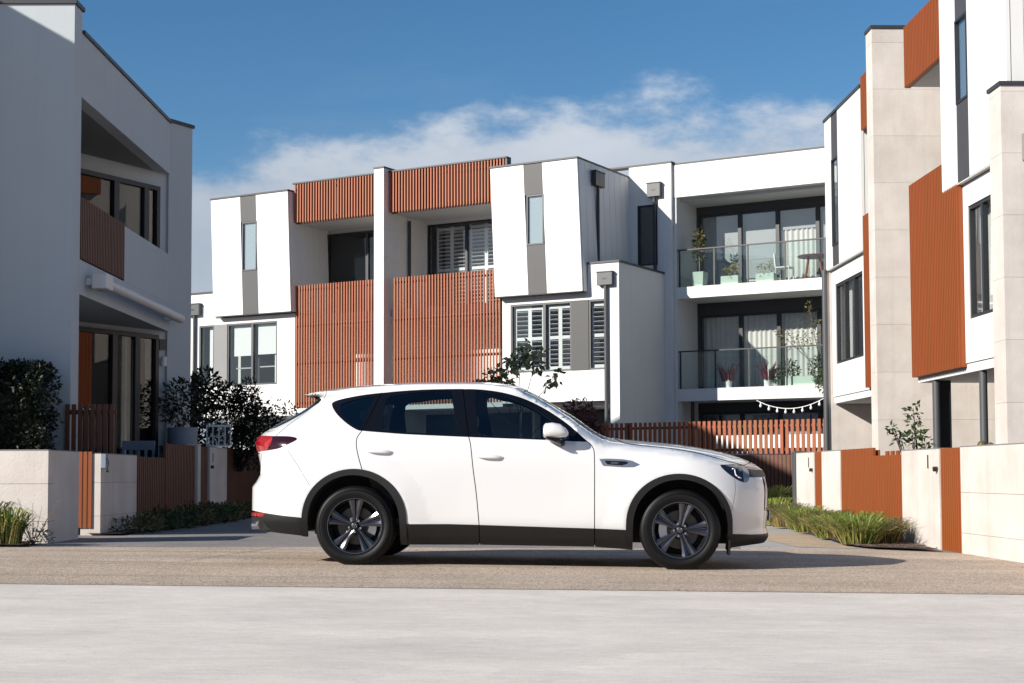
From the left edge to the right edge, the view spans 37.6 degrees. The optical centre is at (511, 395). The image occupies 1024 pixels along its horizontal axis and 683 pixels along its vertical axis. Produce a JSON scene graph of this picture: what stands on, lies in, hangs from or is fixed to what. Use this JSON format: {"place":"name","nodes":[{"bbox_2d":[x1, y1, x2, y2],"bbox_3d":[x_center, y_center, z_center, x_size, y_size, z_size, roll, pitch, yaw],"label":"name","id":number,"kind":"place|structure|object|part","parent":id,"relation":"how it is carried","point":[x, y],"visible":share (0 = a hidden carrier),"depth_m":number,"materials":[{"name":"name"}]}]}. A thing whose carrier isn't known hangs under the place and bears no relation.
{"place":"outdoors","nodes":[
{"label":"outdoors","id":0,"kind":"place"},
{"bbox_2d":[4,517,962,553],"bbox_3d":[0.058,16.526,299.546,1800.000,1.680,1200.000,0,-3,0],"label":"street","id":1,"kind":"structure","parent":0,"point":[232,534],"depth_m":17.88,"materials":[{"name":"concrete"}]},
{"bbox_2d":[0,449,54,542],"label":"stone wall","id":2,"kind":"structure","parent":1,"relation":"on","point":[27,478],"depth_m":16.83,"materials":[{"name":"grey"}]},
{"bbox_2d":[0,357,63,449],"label":"hedge","id":3,"kind":"object","parent":1,"relation":"on","point":[20,428],"visible":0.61,"depth_m":19.18,"materials":[{"name":"green plant"}]},
{"bbox_2d":[54,450,79,541],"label":"stone wall","id":4,"kind":"structure","parent":1,"relation":"on","point":[66,512],"depth_m":17.52,"materials":[{"name":"grey"}]},
{"bbox_2d":[0,0,194,457],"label":"townhouse","id":5,"kind":"structure","parent":1,"relation":"on","point":[95,213],"depth_m":21.61,"materials":[{"name":"grey"}]},
{"bbox_2d":[79,326,158,457],"bbox_3d":[-6.885,0.054,24.155,0.110,2.320,3.300,-2,-3,30],"label":"sliding door","id":6,"kind":"structure","parent":5,"relation":"in","point":[113,335],"depth_m":25.11,"materials":[{"name":"black"}]},
{"bbox_2d":[81,168,160,274],"bbox_3d":[-6.894,-2.692,24.299,0.110,1.920,3.300,-2,-3,30],"label":"sliding door","id":7,"kind":"structure","parent":5,"relation":"in","point":[115,181],"depth_m":25.41,"materials":[{"name":"black"}]},
{"bbox_2d":[80,453,136,535],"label":"stone wall","id":8,"kind":"structure","parent":1,"relation":"on","point":[114,487],"depth_m":19.48,"materials":[{"name":"grey"}]},
{"bbox_2d":[78,452,92,527],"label":"timber gate","id":9,"kind":"structure","parent":8,"relation":"attached to","point":[83,466],"depth_m":18.95,"materials":[{"name":"orange"}]},
{"bbox_2d":[65,404,115,453],"bbox_3d":[-5.637,0.856,20.051,0.680,1.480,0.075,0,-3,0],"label":"picket screen","id":10,"kind":"object","parent":8,"relation":"on","point":[86,411],"visible":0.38,"depth_m":20.04,"materials":[{"name":"wood"}]},
{"bbox_2d":[101,454,107,467],"bbox_3d":[-5.157,0.830,19.016,0.071,0.180,0.095,0,-3,0],"label":"letterbox","id":11,"kind":"object","parent":8,"relation":"attached to","point":[104,460],"visible":1,"depth_m":18.97,"materials":[{"name":"silver"}]},
{"bbox_2d":[105,512,251,532],"bbox_3d":[-4.968,2.022,24.378,0.750,0.010,11.100,0,-3,0],"label":"garden bed","id":12,"kind":"object","parent":1,"relation":"on","point":[134,530],"visible":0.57,"depth_m":20.68,"materials":[{"name":"soil"}]},
{"bbox_2d":[109,513,165,533],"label":"ground cover plant","id":13,"kind":"object","parent":12,"relation":"on","point":[137,522],"visible":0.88,"depth_m":19.80,"materials":[{"name":"green plant"}]},
{"bbox_2d":[136,457,164,527],"bbox_3d":[-5.265,1.386,21.683,0.100,0.990,1.750,0,-3,0],"label":"timber fence","id":14,"kind":"object","parent":12,"relation":"on","point":[150,482],"visible":0.59,"depth_m":21.67,"materials":[{"name":"brown"}]},
{"bbox_2d":[132,504,184,530],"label":"ground cover plant","id":15,"kind":"object","parent":12,"relation":"on","point":[168,514],"visible":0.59,"depth_m":20.86,"materials":[{"name":"green plant"}]},
{"bbox_2d":[147,504,201,528],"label":"ground cover plant","id":16,"kind":"object","parent":12,"relation":"on","point":[190,516],"visible":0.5,"depth_m":21.76,"materials":[{"name":"green plant"}]},
{"bbox_2d":[159,443,194,520],"bbox_3d":[-5.265,1.379,23.651,0.100,1.210,2.120,0,-3,0],"label":"timber fence","id":17,"kind":"object","parent":12,"relation":"on","point":[179,488],"visible":0.63,"depth_m":23.52,"materials":[{"name":"brown"}]},
{"bbox_2d":[171,499,219,526],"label":"ground cover plant","id":18,"kind":"object","parent":12,"relation":"on","point":[209,513],"visible":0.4,"depth_m":22.70,"materials":[{"name":"green plant"}]},
{"bbox_2d":[180,501,230,523],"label":"ground cover plant","id":19,"kind":"object","parent":12,"relation":"on","point":[225,512],"visible":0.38,"depth_m":23.76,"materials":[{"name":"green plant"}]},
{"bbox_2d":[196,501,239,522],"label":"ground cover plant","id":20,"kind":"object","parent":12,"relation":"on","point":[235,510],"visible":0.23,"depth_m":24.57,"materials":[{"name":"green plant"}]},
{"bbox_2d":[205,500,250,520],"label":"ground cover plant","id":21,"kind":"object","parent":12,"relation":"on","point":[241,510],"visible":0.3,"depth_m":25.58,"materials":[{"name":"green plant"}]},
{"bbox_2d":[231,500,254,518],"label":"ground cover plant","id":22,"kind":"object","parent":12,"relation":"on","point":[250,507],"visible":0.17,"depth_m":26.51,"materials":[{"name":"green plant"}]},
{"bbox_2d":[187,444,201,504],"bbox_3d":[-5.260,1.474,24.843,0.190,1.345,0.250,0,-3,0],"label":"gate post","id":23,"kind":"object","parent":1,"relation":"on","point":[197,470],"visible":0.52,"depth_m":24.76,"materials":[{"name":"stone"}]},
{"bbox_2d":[200,447,207,507],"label":"timber gate","id":24,"kind":"structure","parent":23,"relation":"attached to","point":[204,478],"depth_m":25.47,"materials":[{"name":"brown"}]},
{"bbox_2d":[201,446,226,505],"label":"stone wall","id":25,"kind":"structure","parent":1,"relation":"on","point":[217,474],"depth_m":26.49,"materials":[{"name":"grey"}]},
{"bbox_2d":[206,425,230,446],"bbox_3d":[-5.197,0.713,26.615,0.440,0.390,0.030,0,-3,0],"label":"glazed frame","id":26,"kind":"object","parent":25,"relation":"on","point":[218,426],"visible":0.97,"depth_m":26.61,"materials":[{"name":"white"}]},
{"bbox_2d":[227,448,260,509],"bbox_3d":[-5.264,1.711,30.178,0.100,1.230,5.550,0,-3,0],"label":"timber fence","id":27,"kind":"object","parent":1,"relation":"on","point":[240,484],"visible":0.2,"depth_m":28.76,"materials":[{"name":"brown"}]},
{"bbox_2d":[256,397,299,433],"bbox_3d":[-4.589,1.044,29.300,0.998,2.072,0.742,0,-3,0],"label":"sapling","id":28,"kind":"object","parent":1,"relation":"on","point":[283,413],"visible":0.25,"depth_m":29.32,"materials":[{"name":"green plant"}]},
{"bbox_2d":[190,173,373,448],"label":"townhouse","id":29,"kind":"structure","parent":1,"relation":"on","point":[284,309],"depth_m":48.34,"materials":[{"name":"grey"}]},
{"bbox_2d":[199,325,213,386],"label":"window","id":30,"kind":"structure","parent":29,"relation":"in","point":[200,327],"depth_m":49.84,"materials":[{"name":"grey"}]},
{"bbox_2d":[242,221,257,270],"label":"window","id":31,"kind":"structure","parent":29,"relation":"in","point":[243,223],"depth_m":48.63,"materials":[{"name":"grey"}]},
{"bbox_2d":[227,321,276,385],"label":"window","id":32,"kind":"structure","parent":29,"relation":"in","point":[252,324],"depth_m":48.77,"materials":[{"name":"grey"}]},
{"bbox_2d":[327,230,373,310],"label":"sliding door","id":33,"kind":"structure","parent":29,"relation":"in","point":[370,231],"depth_m":48.77,"materials":[{"name":"black"}]},
{"bbox_2d":[330,233,373,313],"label":"door panel","id":34,"kind":"structure","parent":29,"relation":"in","point":[347,252],"depth_m":49.13,"materials":[{"name":"grey"}]},
{"bbox_2d":[473,338,566,437],"bbox_3d":[0.035,0.656,31.999,2.279,3.792,0.994,0,-3,0],"label":"young tree","id":35,"kind":"object","parent":1,"relation":"on","point":[526,357],"visible":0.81,"depth_m":32.00,"materials":[{"name":"green plant"}]},
{"bbox_2d":[373,156,674,443],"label":"townhouse","id":36,"kind":"structure","parent":1,"relation":"on","point":[481,266],"depth_m":44.55,"materials":[{"name":"paint"}]},
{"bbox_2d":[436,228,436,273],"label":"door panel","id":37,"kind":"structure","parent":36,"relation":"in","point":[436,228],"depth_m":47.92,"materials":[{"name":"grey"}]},
{"bbox_2d":[427,219,491,306],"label":"sliding door","id":38,"kind":"structure","parent":36,"relation":"in","point":[466,223],"depth_m":47.67,"materials":[{"name":"black"}]},
{"bbox_2d":[449,326,498,381],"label":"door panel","id":39,"kind":"structure","parent":36,"relation":"in","point":[488,326],"depth_m":46.76,"materials":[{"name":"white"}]},
{"bbox_2d":[426,412,531,437],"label":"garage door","id":40,"kind":"structure","parent":36,"relation":"in","point":[435,424],"depth_m":46.18,"materials":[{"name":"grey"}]},
{"bbox_2d":[526,194,544,245],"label":"window","id":41,"kind":"structure","parent":36,"relation":"in","point":[527,197],"depth_m":43.31,"materials":[{"name":"grey"}]},
{"bbox_2d":[511,301,571,372],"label":"window","id":42,"kind":"structure","parent":36,"relation":"in","point":[564,302],"depth_m":43.36,"materials":[{"name":"grey"}]},
{"bbox_2d":[544,411,609,437],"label":"garage door","id":43,"kind":"structure","parent":36,"relation":"in","point":[601,414],"depth_m":44.90,"materials":[{"name":"grey"}]},
{"bbox_2d":[589,299,603,369],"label":"window","id":44,"kind":"structure","parent":36,"relation":"in","point":[593,300],"depth_m":42.60,"materials":[{"name":"grey"}]},
{"bbox_2d":[637,204,657,265],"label":"window","id":45,"kind":"structure","parent":36,"relation":"in","point":[638,207],"depth_m":45.36,"materials":[{"name":"black"}]},
{"bbox_2d":[561,397,604,435],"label":"red shrub","id":46,"kind":"object","parent":1,"relation":"on","point":[582,410],"visible":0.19,"depth_m":35.53,"materials":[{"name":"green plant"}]},
{"bbox_2d":[595,419,823,469],"bbox_3d":[4.557,1.686,36.753,6.850,2.100,0.168,-2,-3,30],"label":"picket fence","id":47,"kind":"object","parent":1,"relation":"on","point":[783,425],"visible":0.6,"depth_m":36.20,"materials":[{"name":"wood"}]},
{"bbox_2d":[672,146,831,448],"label":"townhouse","id":48,"kind":"structure","parent":1,"relation":"on","point":[749,213],"depth_m":44.84,"materials":[{"name":"grey"}]},
{"bbox_2d":[691,226,708,285],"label":"plant pot","id":49,"kind":"object","parent":48,"relation":"on","point":[699,278],"visible":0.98,"depth_m":44.83,"materials":[{"name":"plant"}]},
{"bbox_2d":[712,363,739,387],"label":"cordyline","id":50,"kind":"object","parent":48,"relation":"on","point":[727,380],"visible":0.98,"depth_m":44.20,"materials":[{"name":"red"}]},
{"bbox_2d":[720,262,740,283],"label":"planter box","id":51,"kind":"object","parent":48,"relation":"on","point":[732,279],"visible":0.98,"depth_m":44.29,"materials":[{"name":"ceramic"}]},
{"bbox_2d":[700,308,822,388],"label":"sliding door","id":52,"kind":"structure","parent":48,"relation":"in","point":[779,313],"depth_m":45.27,"materials":[{"name":"black"}]},
{"bbox_2d":[699,203,824,282],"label":"sliding door","id":53,"kind":"structure","parent":48,"relation":"in","point":[817,206],"depth_m":44.95,"materials":[{"name":"black"}]},
{"bbox_2d":[701,409,823,447],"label":"sliding door","id":54,"kind":"structure","parent":48,"relation":"in","point":[820,412],"depth_m":44.98,"materials":[{"name":"black"}]},
{"bbox_2d":[754,361,778,385],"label":"cordyline","id":55,"kind":"object","parent":48,"relation":"on","point":[765,377],"visible":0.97,"depth_m":43.56,"materials":[{"name":"red"}]},
{"bbox_2d":[756,257,776,281],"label":"planter box","id":56,"kind":"object","parent":48,"relation":"on","point":[761,277],"visible":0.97,"depth_m":43.76,"materials":[{"name":"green plant"}]},
{"bbox_2d":[773,254,793,280],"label":"chair","id":57,"kind":"object","parent":48,"relation":"on","point":[777,264],"visible":0.85,"depth_m":43.80,"materials":[{"name":"white"}]},
{"bbox_2d":[756,399,822,413],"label":"festoon lights","id":58,"kind":"object","parent":48,"relation":"hanging from","point":[785,411],"visible":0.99,"depth_m":42.78,"materials":[{"name":"white"}]},
{"bbox_2d":[771,358,817,385],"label":"planter box","id":59,"kind":"object","parent":48,"relation":"on","point":[800,380],"visible":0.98,"depth_m":43.20,"materials":[{"name":"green plant"}]},
{"bbox_2d":[774,299,822,392],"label":"climbing shrub","id":60,"kind":"object","parent":48,"relation":"on","point":[820,379],"visible":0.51,"depth_m":42.97,"materials":[{"name":"green plant"}]},
{"bbox_2d":[797,253,823,278],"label":"table","id":61,"kind":"object","parent":48,"relation":"on","point":[819,256],"visible":0.8,"depth_m":43.32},
{"bbox_2d":[732,454,792,502],"bbox_3d":[4.567,2.148,36.693,6.900,1.370,0.100,-2,-3,30],"label":"timber fence","id":62,"kind":"object","parent":1,"relation":"on","point":[773,468],"visible":0.15,"depth_m":35.67,"materials":[{"name":"wood"}]},
{"bbox_2d":[716,434,822,454],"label":"stone wall","id":63,"kind":"structure","parent":1,"relation":"on","point":[768,443],"depth_m":37.16,"materials":[{"name":"grey"}]},
{"bbox_2d":[792,451,820,509],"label":"stone wall","id":64,"kind":"structure","parent":1,"relation":"on","point":[803,476],"depth_m":24.67,"materials":[{"name":"grey"}]},
{"bbox_2d":[815,452,821,509],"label":"timber gate","id":65,"kind":"structure","parent":64,"relation":"attached to","point":[818,478],"depth_m":23.65,"materials":[{"name":"wood"}]},
{"bbox_2d":[821,450,841,512],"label":"stone wall","id":66,"kind":"structure","parent":1,"relation":"on","point":[831,481],"depth_m":22.75,"materials":[{"name":"grey"}]},
{"bbox_2d":[841,448,902,540],"bbox_3d":[4.991,1.355,20.621,0.165,1.270,3.160,0,-3,-2],"label":"timber fence","id":67,"kind":"object","parent":1,"relation":"on","point":[871,479],"visible":0.74,"depth_m":20.52,"materials":[{"name":"wood"}]},
{"bbox_2d":[828,538,934,548],"bbox_3d":[4.724,2.084,23.676,0.895,0.014,13.480,0,-3,3],"label":"garden bed","id":68,"kind":"object","parent":1,"relation":"on","point":[893,545],"visible":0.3,"depth_m":17.48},
{"bbox_2d":[766,502,812,526],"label":"grass tussock","id":69,"kind":"object","parent":68,"relation":"on","point":[776,521],"depth_m":23.89,"materials":[{"name":"green plant"}]},
{"bbox_2d":[767,505,830,529],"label":"grass tussock","id":70,"kind":"object","parent":68,"relation":"on","point":[791,527],"depth_m":22.76,"materials":[{"name":"plant"}]},
{"bbox_2d":[771,509,837,532],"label":"grass tussock","id":71,"kind":"object","parent":68,"relation":"on","point":[800,525],"depth_m":21.75,"materials":[{"name":"plant"}]},
{"bbox_2d":[774,509,855,533],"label":"grass tussock","id":72,"kind":"object","parent":68,"relation":"on","point":[816,512],"depth_m":20.73,"materials":[{"name":"green plant"}]},
{"bbox_2d":[782,513,862,538],"bbox_3d":[4.182,1.720,19.851,1.471,0.323,1.377,-2,-3,31],"label":"grass tussock","id":73,"kind":"object","parent":68,"relation":"on","point":[821,533],"depth_m":19.73,"materials":[{"name":"plant"}]},
{"bbox_2d":[806,510,897,539],"bbox_3d":[4.403,1.638,18.958,1.482,0.394,1.557,1,-3,-22],"label":"grass tussock","id":74,"kind":"object","parent":68,"relation":"on","point":[865,513],"depth_m":18.92,"materials":[{"name":"plant"}]},
{"bbox_2d":[811,514,919,543],"bbox_3d":[4.217,1.611,18.117,1.466,0.359,1.363,-3,-4,43],"label":"grass tussock","id":75,"kind":"object","parent":68,"relation":"on","point":[853,531],"depth_m":17.93,"materials":[{"name":"plant"}]},
{"bbox_2d":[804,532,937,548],"bbox_3d":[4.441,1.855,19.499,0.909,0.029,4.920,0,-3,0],"label":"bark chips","id":76,"kind":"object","parent":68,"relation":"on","point":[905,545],"visible":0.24,"depth_m":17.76,"materials":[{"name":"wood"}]},
{"bbox_2d":[838,516,915,542],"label":"grass tussock","id":77,"kind":"object","parent":68,"relation":"on","point":[894,537],"depth_m":18.37,"materials":[{"name":"green plant"}]},
{"bbox_2d":[822,25,995,454],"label":"townhouse","id":78,"kind":"structure","parent":1,"relation":"on","point":[882,135],"depth_m":29.57,"materials":[{"name":"stone"}]},
{"bbox_2d":[831,155,838,246],"bbox_3d":[7.303,-4.383,33.857,0.070,1.980,0.570,0,-3,-2],"label":"window","id":79,"kind":"structure","parent":78,"relation":"in","point":[835,158],"depth_m":34.08,"materials":[{"name":"black"}]},
{"bbox_2d":[836,271,863,363],"bbox_3d":[7.473,-1.683,33.034,0.090,1.820,2.400,0,-3,-2],"label":"window","id":80,"kind":"structure","parent":78,"relation":"in","point":[845,283],"depth_m":33.38,"materials":[{"name":"black"}]},
{"bbox_2d":[884,399,935,451],"bbox_3d":[5.407,0.968,20.387,0.712,1.820,0.419,0,-3,0],"label":"young shrub","id":81,"kind":"object","parent":1,"relation":"on","point":[915,438],"visible":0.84,"depth_m":20.39,"materials":[{"name":"green plant"}]},
{"bbox_2d":[901,448,941,549],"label":"stone wall","id":82,"kind":"structure","parent":1,"relation":"on","point":[921,486],"depth_m":18.16,"materials":[{"name":"grey"}]},
{"bbox_2d":[940,447,961,552],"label":"timber gate","id":83,"kind":"structure","parent":82,"relation":"attached to","point":[951,500],"depth_m":17.10,"materials":[{"name":"wood"}]},
{"bbox_2d":[903,0,1023,447],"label":"townhouse","id":84,"kind":"structure","parent":1,"relation":"on","point":[966,213],"depth_m":24.93,"materials":[{"name":"paint"}]},
{"bbox_2d":[954,11,967,104],"bbox_3d":[7.536,-5.638,25.124,0.070,1.430,0.590,0,-3,-2],"label":"window","id":85,"kind":"structure","parent":84,"relation":"in","point":[956,23],"depth_m":25.36,"materials":[{"name":"black"}]},
{"bbox_2d":[969,195,992,318],"bbox_3d":[7.703,-2.250,24.440,0.090,1.890,1.270,0,-3,-2],"label":"window","id":86,"kind":"structure","parent":84,"relation":"in","point":[983,203],"depth_m":24.49,"materials":[{"name":"black"}]},
{"bbox_2d":[977,441,992,444],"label":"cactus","id":87,"kind":"object","parent":1,"relation":"on","point":[981,443],"visible":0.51,"depth_m":17.46,"materials":[{"name":"green plant"}]},
{"bbox_2d":[960,442,1023,562],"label":"stone wall","id":88,"kind":"structure","parent":1,"relation":"on","point":[992,499],"depth_m":15.69,"materials":[{"name":"grey"}]},
{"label":"raised courtyard","id":89,"kind":"object","parent":1,"relation":"on","visible":0},
{"bbox_2d":[122,441,154,456],"bbox_3d":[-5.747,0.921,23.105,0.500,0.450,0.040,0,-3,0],"label":"planter trough","id":90,"kind":"object","parent":89,"relation":"on","point":[138,446],"visible":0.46,"depth_m":23.09,"materials":[{"name":"grey"}]},
{"bbox_2d":[158,376,205,444],"bbox_3d":[-5.671,0.465,25.677,0.869,1.612,0.822,0,-3,0],"label":"potted plant","id":91,"kind":"object","parent":89,"relation":"on","point":[180,434],"visible":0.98,"depth_m":25.54,"materials":[{"name":"plant"}]},
{"bbox_2d":[190,365,226,445],"bbox_3d":[-5.950,0.405,27.219,1.552,1.962,1.157,0,-3,0],"label":"olive shrub","id":92,"kind":"object","parent":89,"relation":"on","point":[211,407],"visible":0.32,"depth_m":27.20,"materials":[{"name":"green plant"}]},
{"bbox_2d":[209,376,280,471],"bbox_3d":[-5.016,0.538,28.403,1.493,1.848,1.171,0,-3,0],"label":"olive shrub","id":93,"kind":"object","parent":89,"relation":"on","point":[241,431],"visible":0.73,"depth_m":28.28,"materials":[{"name":"green plant"}]},
{"bbox_2d":[23,541,978,592],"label":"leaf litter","id":94,"kind":"object","parent":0,"point":[478,581],"visible":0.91,"depth_m":12.76,"materials":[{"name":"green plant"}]},
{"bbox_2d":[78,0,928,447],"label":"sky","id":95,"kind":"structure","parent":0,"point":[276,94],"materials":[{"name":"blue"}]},
{"bbox_2d":[0,584,1023,682],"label":"pavement","id":96,"kind":"structure","parent":0,"point":[125,634],"depth_m":7.61,"materials":[{"name":"concrete"}]},
{"bbox_2d":[0,547,1023,594],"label":"road apron","id":97,"kind":"object","parent":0,"point":[809,570],"visible":0.83,"depth_m":12.92,"materials":[{"name":"concrete"}]},
{"bbox_2d":[251,382,769,569],"bbox_3d":[-0.011,0.722,14.219,4.828,1.688,2.177,0,-3,4],"label":"parked car","id":98,"kind":"object","parent":97,"relation":"on","point":[357,475],"visible":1,"depth_m":13.34,"materials":[{"name":"white paint"}]},
{"bbox_3d":[-2.010,0.178,14.378,0.536,0.326,1.147,0,-3,4],"label":"rear window","id":99,"kind":"part","parent":98,"relation":"part of","materials":[{"name":"black"}]},
{"bbox_3d":[-1.414,0.162,13.614,0.310,0.307,0.214,0,-3,4],"label":"side window","id":100,"kind":"part","parent":98,"relation":"part of","materials":[{"name":"black glass"}]},
{"bbox_3d":[-1.320,0.238,15.056,0.310,0.307,0.214,0,-3,4],"label":"side window","id":101,"kind":"part","parent":98,"relation":"part of","materials":[{"name":"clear glass"}]},
{"bbox_3d":[-0.831,0.532,13.511,1.103,1.238,0.385,0,-3,4],"label":"door","id":102,"kind":"part","parent":98,"relation":"part of","materials":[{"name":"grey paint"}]},
{"bbox_3d":[0.169,0.770,13.293,1.118,0.797,0.101,0,-3,4],"label":"door","id":103,"kind":"part","parent":98,"relation":"part of","materials":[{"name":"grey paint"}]},
{"bbox_2d":[0,583,1023,594],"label":"seam","id":104,"kind":"object","parent":97,"relation":"on","point":[535,589],"visible":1,"depth_m":10.71,"materials":[{"name":"grey"}]},
{"bbox_2d":[740,525,876,549],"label":"driveway","id":105,"kind":"structure","parent":0,"point":[767,544],"depth_m":18.09,"materials":[{"name":"concrete"}]},
{"bbox_2d":[766,484,791,505],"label":"grass tussock","id":106,"kind":"object","parent":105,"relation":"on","point":[777,495],"depth_m":26.31,"materials":[{"name":"plant"}]},
{"bbox_2d":[766,496,797,524],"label":"grass tussock","id":107,"kind":"object","parent":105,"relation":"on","point":[774,501],"depth_m":25.13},
{"bbox_2d":[767,533,853,547],"bbox_3d":[3.717,1.891,19.693,0.799,0.013,4.504,0,-3,2],"label":"driveway band","id":108,"kind":"object","parent":105,"relation":"on","point":[797,539],"visible":0.86,"depth_m":19.24,"materials":[{"name":"concrete"}]},
{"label":"garden bed","id":109,"kind":"structure","parent":0,"visible":0},
{"bbox_2d":[0,501,24,525],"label":"strappy plant","id":110,"kind":"object","parent":109,"relation":"on","point":[7,504],"visible":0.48,"depth_m":16.28,"materials":[{"name":"green plant"}]},
{"bbox_2d":[0,507,42,546],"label":"strappy plant","id":111,"kind":"object","parent":109,"relation":"on","point":[12,529],"visible":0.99,"depth_m":16.00,"materials":[{"name":"green plant"}]},
{"bbox_2d":[17,497,60,545],"bbox_3d":[-5.199,1.410,16.366,0.452,0.629,0.411,2,-4,-38],"label":"wispy shrub","id":112,"kind":"object","parent":109,"relation":"on","point":[31,540],"visible":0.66,"depth_m":16.35,"materials":[{"name":"green plant"}]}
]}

